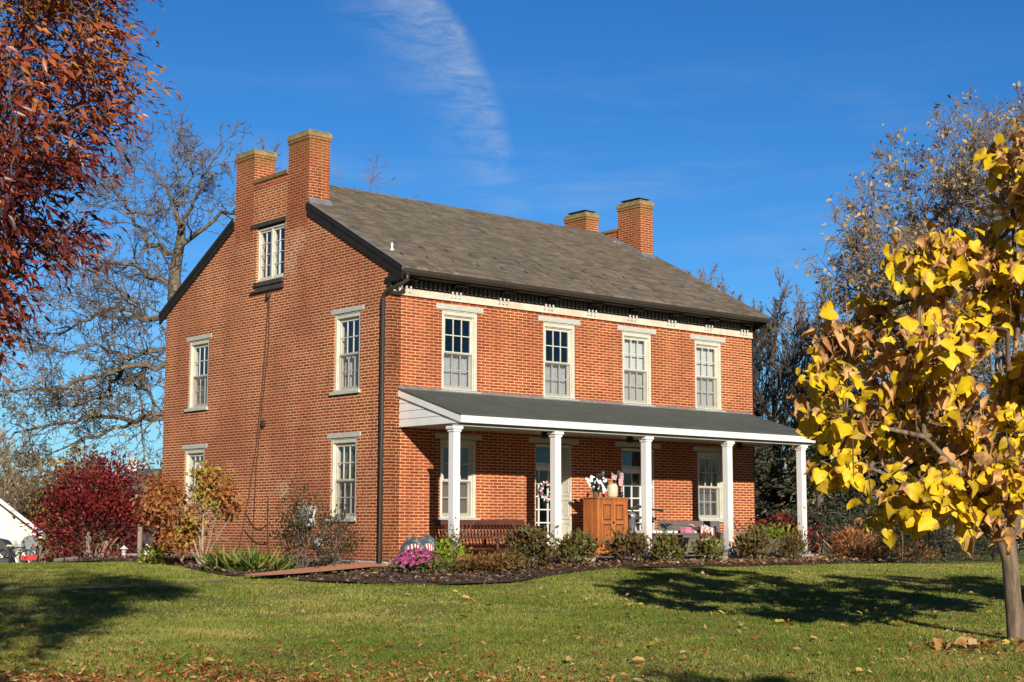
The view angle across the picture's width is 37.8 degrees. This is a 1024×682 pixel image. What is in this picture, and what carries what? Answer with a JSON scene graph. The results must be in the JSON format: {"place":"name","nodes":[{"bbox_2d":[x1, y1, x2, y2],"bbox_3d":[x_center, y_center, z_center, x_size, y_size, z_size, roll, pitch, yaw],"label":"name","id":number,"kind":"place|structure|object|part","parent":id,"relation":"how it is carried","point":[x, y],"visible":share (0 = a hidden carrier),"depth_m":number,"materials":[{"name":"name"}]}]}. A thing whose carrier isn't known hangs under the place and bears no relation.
{"place":"outdoors","nodes":[
{"label":"outdoors","id":0,"kind":"place"},
{"bbox_2d":[0,538,15,562],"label":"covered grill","id":1,"kind":"object","parent":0,"point":[4,543],"visible":0.49,"depth_m":45.24,"materials":[{"name":"fabric"}]},
{"bbox_2d":[0,578,232,589],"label":"path","id":2,"kind":"structure","parent":0,"point":[84,587],"depth_m":22.36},
{"bbox_2d":[120,545,127,556],"bbox_3d":[-8.868,4.822,34.165,0.211,0.310,0.200,0,-7,0],"label":"garden lantern","id":3,"kind":"object","parent":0,"point":[123,548],"visible":0.76,"depth_m":34.13,"materials":[{"name":"stone"}]},
{"bbox_2d":[121,458,161,553],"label":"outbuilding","id":4,"kind":"structure","parent":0,"point":[148,537],"depth_m":62.69,"materials":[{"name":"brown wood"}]},
{"bbox_2d":[243,562,397,574],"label":"path","id":5,"kind":"structure","parent":0,"point":[330,567],"depth_m":25.97,"materials":[{"name":"brick"}]},
{"bbox_2d":[0,545,1023,681],"bbox_3d":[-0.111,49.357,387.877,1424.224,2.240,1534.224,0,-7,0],"label":"ground","id":6,"kind":"structure","parent":0,"point":[957,560],"depth_m":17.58,"materials":[{"name":"green plant"}]},
{"bbox_2d":[0,540,34,562],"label":"bicycle","id":7,"kind":"object","parent":6,"relation":"on","point":[25,550],"visible":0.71,"depth_m":36.82,"materials":[{"name":"black metal"}]},
{"bbox_2d":[1,467,38,535],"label":"sapling","id":8,"kind":"object","parent":6,"relation":"on","point":[23,500],"visible":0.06,"depth_m":71.20,"materials":[{"name":"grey plant"}]},
{"bbox_2d":[0,499,44,562],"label":"shed","id":9,"kind":"structure","parent":6,"relation":"on","point":[13,533],"depth_m":54.89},
{"bbox_2d":[12,535,37,562],"bbox_3d":[-12.301,5.303,37.861,0.511,0.760,0.524,-1,-7,6],"label":"garden chair","id":10,"kind":"object","parent":6,"relation":"on","point":[30,540],"visible":0.72,"depth_m":38.05,"materials":[{"name":"metal"}]},
{"bbox_2d":[20,555,48,562],"bbox_3d":[-11.427,5.247,35.837,0.656,0.214,0.270,1,-7,-6],"label":"wagon","id":11,"kind":"object","parent":6,"relation":"on","point":[27,558],"visible":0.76,"depth_m":35.73,"materials":[{"name":"red paint"}]},
{"bbox_2d":[0,422,73,515],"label":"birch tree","id":12,"kind":"object","parent":6,"relation":"on","point":[9,497],"visible":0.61,"depth_m":63.75,"materials":[{"name":"brown plant"}]},
{"bbox_2d":[22,470,81,562],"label":"sapling","id":13,"kind":"object","parent":6,"relation":"on","point":[29,512],"visible":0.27,"depth_m":65.39,"materials":[{"name":"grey plant"}]},
{"bbox_2d":[16,461,89,557],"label":"sapling","id":14,"kind":"object","parent":6,"relation":"on","point":[22,514],"visible":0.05,"depth_m":69.00,"materials":[{"name":"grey plant"}]},
{"bbox_2d":[53,556,80,562],"bbox_3d":[-10.644,5.231,35.777,0.642,0.166,0.130,4,-8,-28],"label":"timber","id":15,"kind":"object","parent":6,"relation":"on","point":[56,560],"visible":0.65,"depth_m":35.72,"materials":[{"name":"grey wood"}]},
{"bbox_2d":[1,443,160,560],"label":"red shrub","id":16,"kind":"object","parent":6,"relation":"on","point":[81,497],"visible":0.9,"depth_m":36.35,"materials":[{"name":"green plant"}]},
{"bbox_2d":[0,449,161,562],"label":"woods","id":17,"kind":"object","parent":6,"relation":"on","point":[38,481],"depth_m":88.64,"materials":[{"name":"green plant"}]},
{"bbox_2d":[0,0,181,384],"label":"bronze leaf tree","id":18,"kind":"object","parent":6,"relation":"on","point":[22,178],"visible":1,"depth_m":9.15,"materials":[{"name":"red plant"}]},
{"bbox_2d":[64,487,120,556],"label":"sapling","id":19,"kind":"object","parent":6,"relation":"on","point":[75,541],"visible":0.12,"depth_m":63.44,"materials":[{"name":"red plant"}]},
{"bbox_2d":[65,441,123,543],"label":"sapling","id":20,"kind":"object","parent":6,"relation":"on","point":[71,451],"visible":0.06,"depth_m":71.92,"materials":[{"name":"brown plant"}]},
{"bbox_2d":[0,102,281,487],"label":"bare tree","id":21,"kind":"object","parent":6,"relation":"on","point":[172,282],"visible":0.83,"depth_m":43.07,"materials":[{"name":"brown plant"}]},
{"bbox_2d":[46,557,338,575],"bbox_3d":[-6.233,4.616,30.922,4.227,0.146,12.399,5,-8,-33],"label":"flower bed","id":22,"kind":"object","parent":6,"relation":"on","point":[197,567],"visible":0.26,"depth_m":28.30,"materials":[{"name":"brown soil"}]},
{"bbox_2d":[137,526,142,556],"bbox_3d":[-8.284,4.536,33.293,0.110,0.850,0.110,0,-7,0],"label":"wooden post","id":23,"kind":"object","parent":22,"relation":"on","point":[140,535],"visible":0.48,"depth_m":33.27,"materials":[{"name":"brown wood"}]},
{"bbox_2d":[136,542,171,564],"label":"perennial","id":24,"kind":"object","parent":22,"relation":"on","point":[155,552],"visible":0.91,"depth_m":28.91,"materials":[{"name":"green plant"}]},
{"bbox_2d":[129,457,245,563],"bbox_3d":[-6.094,3.207,28.135,2.192,2.131,2.295,0,-7,0],"label":"tree","id":25,"kind":"object","parent":22,"relation":"on","point":[185,528],"visible":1,"depth_m":27.98,"materials":[{"name":"orange plant"}]},
{"bbox_2d":[190,539,258,570],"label":"daylily","id":26,"kind":"object","parent":22,"relation":"on","point":[214,561],"visible":0.44,"depth_m":26.11,"materials":[{"name":"green plant"}]},
{"bbox_2d":[217,543,302,571],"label":"daylily","id":27,"kind":"object","parent":22,"relation":"on","point":[256,562],"visible":0.84,"depth_m":25.71,"materials":[{"name":"green plant"}]},
{"bbox_2d":[242,550,302,571],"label":"daylily","id":28,"kind":"object","parent":22,"relation":"on","point":[280,565],"visible":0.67,"depth_m":25.76,"materials":[{"name":"green plant"}]},
{"bbox_2d":[258,472,341,568],"bbox_3d":[-3.695,3.183,26.357,1.634,1.792,1.588,4,-8,-31],"label":"shrub","id":29,"kind":"object","parent":22,"relation":"on","point":[299,523],"visible":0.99,"depth_m":26.32,"materials":[{"name":"green plant"}]},
{"bbox_2d":[307,492,366,565],"bbox_3d":[-3.310,3.528,27.872,1.180,1.409,0.993,-7,-10,44],"label":"shrub","id":30,"kind":"object","parent":22,"relation":"on","point":[336,535],"visible":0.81,"depth_m":27.83,"materials":[{"name":"brown plant"}]},
{"bbox_2d":[331,148,421,198],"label":"bare tree","id":31,"kind":"object","parent":6,"relation":"on","point":[371,159],"visible":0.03,"depth_m":61.98,"materials":[{"name":"grey plant"}]},
{"bbox_2d":[62,553,901,585],"bbox_3d":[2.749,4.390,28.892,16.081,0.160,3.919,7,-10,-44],"label":"flower bed","id":32,"kind":"object","parent":6,"relation":"on","point":[422,581],"visible":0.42,"depth_m":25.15,"materials":[{"name":"brown wood"}]},
{"bbox_2d":[398,533,426,567],"bbox_3d":[-1.726,3.725,26.448,0.614,0.661,0.143,4,-8,-26],"label":"flag fan","id":33,"kind":"object","parent":32,"relation":"on","point":[413,541],"visible":0.45,"depth_m":26.48},
{"bbox_2d":[382,547,445,573],"bbox_3d":[-1.595,3.796,25.860,1.250,0.482,1.200,-6,-9,41],"label":"chrysanthemum","id":34,"kind":"object","parent":32,"relation":"on","point":[409,557],"visible":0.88,"depth_m":25.66,"materials":[{"name":"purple plant"}]},
{"bbox_2d":[420,531,437,552],"bbox_3d":[-1.490,3.743,26.732,0.583,0.681,0.143,7,-10,-43],"label":"flag fan","id":35,"kind":"object","parent":32,"relation":"on","point":[428,540],"visible":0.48,"depth_m":26.77},
{"bbox_2d":[415,551,465,572],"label":"perennial","id":36,"kind":"object","parent":32,"relation":"on","point":[441,563],"visible":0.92,"depth_m":25.53,"materials":[{"name":"green plant"}]},
{"bbox_2d":[431,531,472,568],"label":"perennial","id":37,"kind":"object","parent":32,"relation":"on","point":[456,552],"visible":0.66,"depth_m":26.81,"materials":[{"name":"green plant"}]},
{"bbox_2d":[433,515,474,567],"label":"dry stalks","id":38,"kind":"object","parent":32,"relation":"on","point":[453,537],"visible":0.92,"depth_m":26.88,"materials":[{"name":"plant"}]},
{"bbox_2d":[428,550,524,573],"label":"perennial","id":39,"kind":"object","parent":32,"relation":"on","point":[491,561],"visible":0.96,"depth_m":25.43,"materials":[{"name":"brown plant"}]},
{"bbox_2d":[476,546,537,570],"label":"perennial","id":40,"kind":"object","parent":32,"relation":"on","point":[508,551],"visible":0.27,"depth_m":26.41,"materials":[{"name":"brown plant"}]},
{"bbox_2d":[492,519,571,568],"bbox_3d":[0.263,3.717,27.190,1.249,0.958,1.460,-3,-8,23],"label":"shrub","id":41,"kind":"object","parent":32,"relation":"on","point":[523,535],"visible":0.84,"depth_m":27.05,"materials":[{"name":"green plant"}]},
{"bbox_2d":[552,528,621,566],"bbox_3d":[1.310,3.884,28.023,1.280,0.780,0.909,2,-7,-15],"label":"shrub","id":42,"kind":"object","parent":32,"relation":"on","point":[583,544],"visible":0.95,"depth_m":27.83,"materials":[{"name":"green plant"}]},
{"bbox_2d":[598,525,654,564],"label":"shrub","id":43,"kind":"object","parent":32,"relation":"on","point":[633,544],"visible":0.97,"depth_m":28.91,"materials":[{"name":"green plant"}]},
{"bbox_2d":[645,528,688,563],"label":"shrub","id":44,"kind":"object","parent":32,"relation":"on","point":[663,545],"visible":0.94,"depth_m":29.73,"materials":[{"name":"green plant"}]},
{"bbox_2d":[688,531,725,562],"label":"shrub","id":45,"kind":"object","parent":32,"relation":"on","point":[708,545],"visible":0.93,"depth_m":30.53,"materials":[{"name":"green plant"}]},
{"bbox_2d":[732,523,778,561],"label":"shrub","id":46,"kind":"object","parent":32,"relation":"on","point":[755,543],"visible":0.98,"depth_m":31.51,"materials":[{"name":"green plant"}]},
{"bbox_2d":[767,526,814,558],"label":"shrub","id":47,"kind":"object","parent":32,"relation":"on","point":[792,547],"visible":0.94,"depth_m":32.33,"materials":[{"name":"green plant"}]},
{"bbox_2d":[816,522,886,557],"bbox_3d":[7.665,4.499,33.529,1.672,0.955,1.522,-1,-7,13],"label":"shrub","id":48,"kind":"object","parent":32,"relation":"on","point":[860,549],"visible":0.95,"depth_m":33.40,"materials":[{"name":"brown plant"}]},
{"bbox_2d":[850,528,906,559],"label":"fern","id":49,"kind":"object","parent":32,"relation":"on","point":[876,553],"visible":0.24,"depth_m":33.60,"materials":[{"name":"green plant"}]},
{"bbox_2d":[159,129,819,565],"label":"brick house","id":50,"kind":"structure","parent":6,"relation":"on","point":[393,373],"depth_m":32.25,"materials":[{"name":"brick"}]},
{"bbox_2d":[182,443,206,521],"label":"window","id":51,"kind":"structure","parent":50,"relation":"in","point":[193,451],"depth_m":34.91,"materials":[{"name":"beige paint"}]},
{"bbox_2d":[184,333,211,411],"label":"window","id":52,"kind":"structure","parent":50,"relation":"in","point":[193,406],"depth_m":35.11,"materials":[{"name":"beige paint"}]},
{"bbox_2d":[249,215,286,294],"bbox_3d":[-5.264,-1.864,32.989,0.380,1.575,1.460,6,-9,-40],"label":"window","id":53,"kind":"structure","parent":50,"relation":"in","point":[275,280],"depth_m":32.94,"materials":[{"name":"beige paint"}]},
{"bbox_2d":[325,431,360,521],"bbox_3d":[-3.295,2.741,30.100,0.361,1.780,1.180,6,-9,-40],"label":"window","id":54,"kind":"structure","parent":50,"relation":"in","point":[343,451],"depth_m":30.26,"materials":[{"name":"beige paint"}]},
{"bbox_2d":[329,304,363,395],"bbox_3d":[-3.265,0.205,30.346,0.316,1.765,1.180,6,-9,-40],"label":"window","id":55,"kind":"structure","parent":50,"relation":"in","point":[352,363],"depth_m":30.50,"materials":[{"name":"beige paint"}]},
{"bbox_2d":[435,433,482,519],"bbox_3d":[-1.127,2.752,30.106,1.226,1.750,0.270,6,-9,-40],"label":"window","id":56,"kind":"structure","parent":50,"relation":"in","point":[467,447],"depth_m":30.28,"materials":[{"name":"beige paint"}]},
{"bbox_2d":[436,303,483,392],"bbox_3d":[-1.127,0.188,30.444,1.226,1.802,0.316,6,-9,-40],"label":"window","id":57,"kind":"structure","parent":50,"relation":"in","point":[454,367],"depth_m":30.53,"materials":[{"name":"beige paint"}]},
{"bbox_2d":[431,520,540,553],"bbox_3d":[-0.462,3.934,29.773,2.400,0.746,0.642,6,-9,-40],"label":"bench","id":58,"kind":"object","parent":50,"relation":"on","point":[484,522],"visible":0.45,"depth_m":29.85,"materials":[{"name":"brown wood"}]},
{"bbox_2d":[539,481,549,500],"bbox_3d":[0.737,3.188,31.884,0.420,0.470,0.106,6,-9,-40],"label":"wreath","id":59,"kind":"object","parent":50,"relation":"attached to","point":[545,497],"visible":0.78,"depth_m":31.82,"materials":[{"name":"white plant"}]},
{"bbox_2d":[529,437,578,544],"bbox_3d":[0.772,3.272,31.819,1.430,2.390,0.400,6,-9,-40],"label":"door","id":60,"kind":"structure","parent":50,"relation":"in","point":[566,466],"depth_m":32.06,"materials":[{"name":"beige paint"}]},
{"bbox_2d":[538,315,579,400],"bbox_3d":[0.952,0.409,32.218,1.226,1.802,0.315,6,-9,-40],"label":"window","id":61,"kind":"structure","parent":50,"relation":"in","point":[554,379],"depth_m":32.32,"materials":[{"name":"beige paint"}]},
{"bbox_2d":[582,497,629,556],"bbox_3d":[1.969,3.874,31.205,0.940,1.218,0.467,6,-9,-40],"label":"cupboard","id":62,"kind":"object","parent":50,"relation":"on","point":[601,515],"visible":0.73,"depth_m":31.00,"materials":[{"name":"orange wood"}]},
{"bbox_2d":[592,490,599,496],"bbox_3d":[1.747,3.154,31.084,0.181,0.178,0.180,6,-9,-40],"label":"bucket","id":63,"kind":"object","parent":62,"relation":"on","point":[596,494],"visible":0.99,"depth_m":31.02,"materials":[{"name":"metal"}]},
{"bbox_2d":[585,470,607,492],"bbox_3d":[1.769,2.941,31.024,0.620,0.534,0.232,6,-9,-40],"label":"pennant bunch","id":64,"kind":"object","parent":63,"relation":"in","point":[599,482],"visible":1,"depth_m":30.96,"materials":[{"name":"white fabric"}]},
{"bbox_3d":[1.990,3.780,30.955,0.373,0.939,0.054,6,-9,-40],"label":"door","id":65,"kind":"part","parent":62,"relation":"part of","materials":[{"name":"orange wood"}]},
{"bbox_2d":[607,484,617,496],"bbox_3d":[2.095,3.139,31.400,0.270,0.285,0.236,1,-7,-4],"label":"crock","id":66,"kind":"object","parent":62,"relation":"on","point":[612,490],"visible":0.95,"depth_m":31.30,"materials":[{"name":"beige ceramic"}]},
{"bbox_2d":[611,472,616,480],"bbox_3d":[2.137,2.966,31.401,0.124,0.432,0.072,1,-7,-10],"label":"flag","id":67,"kind":"object","parent":66,"relation":"in","point":[613,476],"visible":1,"depth_m":31.39,"materials":[{"name":"pink fabric"}]},
{"bbox_2d":[615,470,623,486],"bbox_3d":[2.216,2.958,31.501,0.257,0.473,0.086,3,-7,-20],"label":"flag","id":68,"kind":"object","parent":66,"relation":"in","point":[621,476],"visible":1,"depth_m":31.52,"materials":[{"name":"pink fabric"}]},
{"bbox_3d":[2.239,3.809,31.195,0.342,0.939,0.024,6,-9,-40],"label":"door","id":69,"kind":"part","parent":62,"relation":"part of","materials":[{"name":"orange wood"}]},
{"bbox_2d":[618,325,655,405],"bbox_3d":[2.767,0.599,33.735,1.226,1.802,0.270,6,-9,-40],"label":"window","id":70,"kind":"structure","parent":50,"relation":"in","point":[636,348],"depth_m":33.87,"materials":[{"name":"beige paint"}]},
{"bbox_2d":[615,441,659,530],"bbox_3d":[2.698,3.478,33.462,1.430,2.390,0.400,6,-9,-40],"label":"door","id":71,"kind":"structure","parent":50,"relation":"in","point":[624,469],"depth_m":33.68,"materials":[{"name":"beige paint"}]},
{"bbox_2d":[628,505,662,532],"bbox_3d":[2.902,4.137,32.816,1.112,1.092,0.320,6,-9,-40],"label":"hand pump","id":72,"kind":"object","parent":50,"relation":"on","point":[632,517],"visible":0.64,"depth_m":32.53,"materials":[{"name":"metal"}]},
{"bbox_2d":[673,537,689,554],"bbox_3d":[3.520,4.384,31.913,0.553,0.385,0.553,0,-7,4],"label":"tub","id":73,"kind":"object","parent":50,"relation":"on","point":[685,541],"visible":0.37,"depth_m":31.72,"materials":[{"name":"black plastic"}]},
{"bbox_2d":[637,521,750,553],"bbox_3d":[4.126,4.361,33.176,3.450,0.740,0.588,6,-9,-40],"label":"potting table","id":74,"kind":"object","parent":50,"relation":"on","point":[675,525],"visible":0.46,"depth_m":33.14,"materials":[{"name":"grey wood"}]},
{"bbox_2d":[636,531,677,532],"bbox_3d":[3.133,4.123,32.307,0.760,0.050,0.550,6,-9,-40],"label":"tray","id":75,"kind":"object","parent":74,"relation":"on","point":[658,531],"visible":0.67,"depth_m":32.16,"materials":[{"name":"white paint"}]},
{"bbox_2d":[660,523,671,530],"bbox_3d":[3.370,4.099,32.774,0.252,0.203,0.180,6,-9,-40],"label":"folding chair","id":76,"kind":"object","parent":74,"relation":"on","point":[665,525],"visible":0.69,"depth_m":32.75,"materials":[{"name":"metal"}]},
{"bbox_2d":[680,527,691,532],"bbox_3d":[3.837,4.168,32.971,0.172,0.125,0.212,-6,-10,43],"label":"box","id":77,"kind":"object","parent":74,"relation":"on","point":[685,529],"visible":1,"depth_m":32.91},
{"bbox_2d":[692,529,700,532],"bbox_3d":[4.056,4.203,33.066,0.170,0.080,0.140,5,-8,-35],"label":"box","id":78,"kind":"object","parent":74,"relation":"on","point":[695,531],"visible":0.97,"depth_m":33.00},
{"bbox_2d":[687,524,716,540],"bbox_3d":[4.224,4.324,33.066,0.650,0.550,0.372,6,-9,-40],"label":"striped cloth","id":79,"kind":"object","parent":74,"relation":"on","point":[707,529],"visible":0.68,"depth_m":33.00,"materials":[{"name":"white fabric"}]},
{"bbox_2d":[717,531,749,532],"bbox_3d":[4.971,4.327,33.853,1.200,0.030,0.360,6,-9,-40],"label":"plank","id":80,"kind":"object","parent":74,"relation":"on","point":[733,531],"visible":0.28,"depth_m":33.76,"materials":[{"name":"brown wood"}]},
{"bbox_2d":[690,334,725,411],"bbox_3d":[4.573,0.791,35.275,1.226,1.802,0.270,6,-9,-40],"label":"window","id":81,"kind":"structure","parent":50,"relation":"in","point":[707,354],"depth_m":35.41,"materials":[{"name":"beige paint"}]},
{"bbox_2d":[693,446,722,521],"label":"window","id":82,"kind":"structure","parent":50,"relation":"in","point":[710,462],"depth_m":35.13,"materials":[{"name":"beige paint"}]},
{"bbox_2d":[750,539,779,553],"bbox_3d":[5.695,4.601,33.549,0.750,0.320,0.372,6,-9,-40],"label":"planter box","id":83,"kind":"object","parent":50,"relation":"on","point":[774,540],"visible":0.13,"depth_m":33.52,"materials":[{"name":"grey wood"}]},
{"bbox_2d":[0,555,1023,681],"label":"fallen leaves","id":84,"kind":"object","parent":6,"relation":"on","point":[959,643],"visible":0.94,"depth_m":13.38,"materials":[{"name":"brown plant"}]},
{"bbox_2d":[684,263,762,340],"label":"bare tree","id":85,"kind":"object","parent":6,"relation":"on","point":[710,275],"visible":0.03,"depth_m":55.12,"materials":[{"name":"grey plant"}]},
{"bbox_2d":[698,268,811,475],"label":"bare tree","id":86,"kind":"object","parent":6,"relation":"on","point":[765,395],"visible":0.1,"depth_m":51.87,"materials":[{"name":"grey plant"}]},
{"bbox_2d":[749,516,803,553],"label":"shrub","id":87,"kind":"object","parent":6,"relation":"on","point":[772,532],"visible":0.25,"depth_m":34.02,"materials":[{"name":"green plant"}]},
{"bbox_2d":[734,505,827,552],"bbox_3d":[6.221,4.457,34.757,2.401,1.248,2.243,-1,-7,12],"label":"shrub","id":88,"kind":"object","parent":6,"relation":"on","point":[787,518],"visible":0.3,"depth_m":34.47,"materials":[{"name":"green plant"}]},
{"bbox_2d":[752,261,817,510],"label":"bare tree","id":89,"kind":"object","parent":6,"relation":"on","point":[774,401],"visible":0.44,"depth_m":49.67,"materials":[{"name":"grey plant"}]},
{"bbox_2d":[755,445,834,551],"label":"evergreen tree","id":90,"kind":"object","parent":6,"relation":"on","point":[764,499],"visible":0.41,"depth_m":43.64,"materials":[{"name":"green plant"}]},
{"bbox_2d":[757,403,879,554],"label":"evergreen tree","id":91,"kind":"object","parent":6,"relation":"on","point":[821,502],"visible":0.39,"depth_m":41.64,"materials":[{"name":"green plant"}]},
{"bbox_2d":[776,267,875,536],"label":"bare tree","id":92,"kind":"object","parent":6,"relation":"on","point":[824,285],"visible":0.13,"depth_m":55.29,"materials":[{"name":"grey plant"}]},
{"bbox_2d":[810,508,907,557],"bbox_3d":[8.513,4.616,35.672,3.333,1.276,2.935,7,-9,-42],"label":"evergreen bush","id":93,"kind":"object","parent":6,"relation":"on","point":[851,520],"visible":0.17,"depth_m":35.68,"materials":[{"name":"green plant"}]},
{"bbox_2d":[810,389,929,551],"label":"evergreen tree","id":94,"kind":"object","parent":6,"relation":"on","point":[877,479],"visible":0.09,"depth_m":43.73,"materials":[{"name":"green plant"}]},
{"bbox_2d":[755,391,998,526],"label":"woods","id":95,"kind":"object","parent":6,"relation":"on","point":[813,496],"depth_m":88.22,"materials":[{"name":"green plant"}]},
{"bbox_2d":[784,210,1002,490],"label":"pale leaf tree","id":96,"kind":"object","parent":6,"relation":"on","point":[869,362],"visible":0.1,"depth_m":45.71,"materials":[{"name":"brown plant"}]},
{"bbox_2d":[842,508,963,563],"bbox_3d":[8.302,3.948,31.336,2.678,1.526,2.727,0,-7,0],"label":"evergreen bush","id":97,"kind":"object","parent":6,"relation":"on","point":[936,536],"visible":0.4,"depth_m":30.89,"materials":[{"name":"green plant"}]},
{"bbox_2d":[786,127,1023,640],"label":"catalpa tree","id":98,"kind":"object","parent":6,"relation":"on","point":[978,494],"visible":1,"depth_m":15.01,"materials":[{"name":"yellow plant"}]},
{"bbox_2d":[795,124,1023,554],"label":"pale leaf tree","id":99,"kind":"object","parent":6,"relation":"on","point":[850,238],"visible":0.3,"depth_m":42.11,"materials":[{"name":"brown plant"}]},
{"bbox_2d":[884,530,944,559],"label":"fern","id":100,"kind":"object","parent":6,"relation":"on","point":[913,555],"visible":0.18,"depth_m":33.93,"materials":[{"name":"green plant"}]},
{"bbox_2d":[872,397,987,549],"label":"evergreen tree","id":101,"kind":"object","parent":6,"relation":"on","point":[909,466],"visible":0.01,"depth_m":46.56,"materials":[{"name":"green plant"}]},
{"bbox_2d":[861,81,1023,462],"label":"pale leaf tree","id":102,"kind":"object","parent":6,"relation":"on","point":[979,188],"visible":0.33,"depth_m":41.24,"materials":[{"name":"brown plant"}]},
{"bbox_2d":[932,535,1019,560],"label":"evergreen bush","id":103,"kind":"object","parent":6,"relation":"on","point":[985,547],"visible":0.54,"depth_m":33.46,"materials":[{"name":"green plant"}]},
{"bbox_2d":[929,394,1023,551],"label":"evergreen tree","id":104,"kind":"object","parent":6,"relation":"on","point":[1021,548],"visible":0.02,"depth_m":45.58,"materials":[{"name":"green plant"}]},
{"bbox_2d":[957,422,1023,550],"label":"evergreen tree","id":105,"kind":"object","parent":6,"relation":"on","point":[1018,541],"visible":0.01,"depth_m":46.45,"materials":[{"name":"green plant"}]},
{"bbox_2d":[0,0,1023,522],"label":"sky","id":106,"kind":"structure","parent":0,"point":[739,121],"materials":[{"name":"blue"}]}
]}

